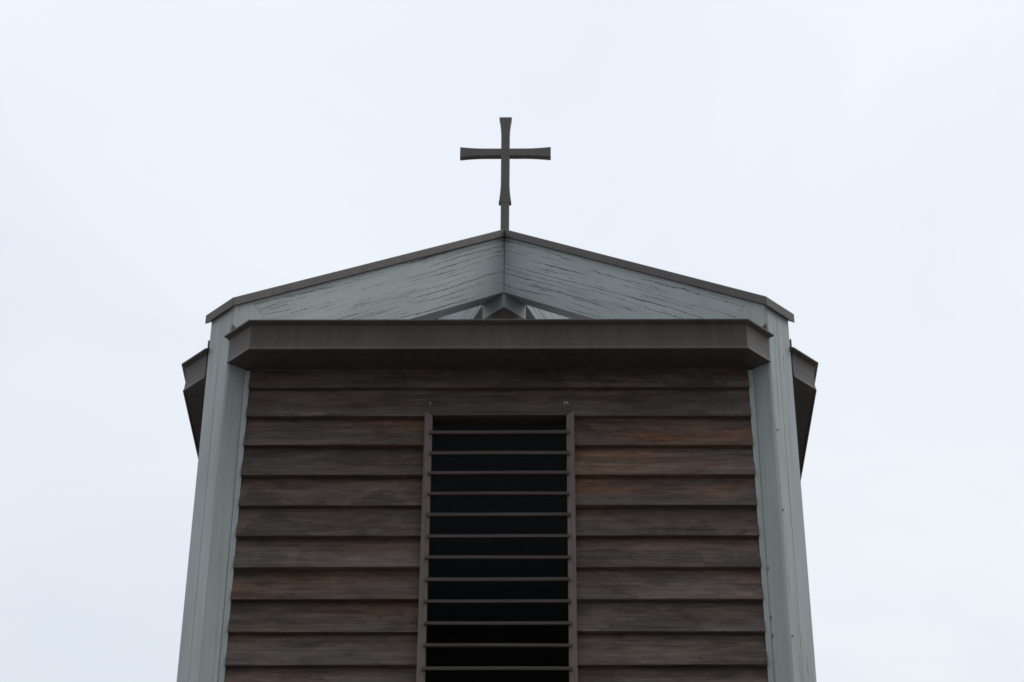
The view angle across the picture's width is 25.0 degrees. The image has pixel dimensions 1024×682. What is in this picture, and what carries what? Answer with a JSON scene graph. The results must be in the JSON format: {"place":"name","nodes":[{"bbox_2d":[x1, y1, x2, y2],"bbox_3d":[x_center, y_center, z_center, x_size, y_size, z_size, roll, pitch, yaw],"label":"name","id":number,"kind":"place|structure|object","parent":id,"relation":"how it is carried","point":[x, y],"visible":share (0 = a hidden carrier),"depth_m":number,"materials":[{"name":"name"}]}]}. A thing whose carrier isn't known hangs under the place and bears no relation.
{"place":"outdoors","nodes":[
{"label":"outdoors","id":0,"kind":"place"},
{"bbox_2d":[177,229,817,681],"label":"bell tower","id":1,"kind":"structure","parent":0,"point":[503,455],"depth_m":15.66,"materials":[{"name":"brown wood"}]},
{"bbox_2d":[460,117,550,246],"bbox_3d":[-0.057,-1.345,19.432,0.768,1.358,0.058,0,-35,1],"label":"roof cross","id":2,"kind":"object","parent":1,"relation":"on","point":[505,153],"visible":0.94,"depth_m":19.57,"materials":[{"name":"metal"}]},
{"bbox_2d":[0,0,1023,681],"label":"sky","id":3,"kind":"structure","parent":0,"point":[855,167],"materials":[{"name":"white"}]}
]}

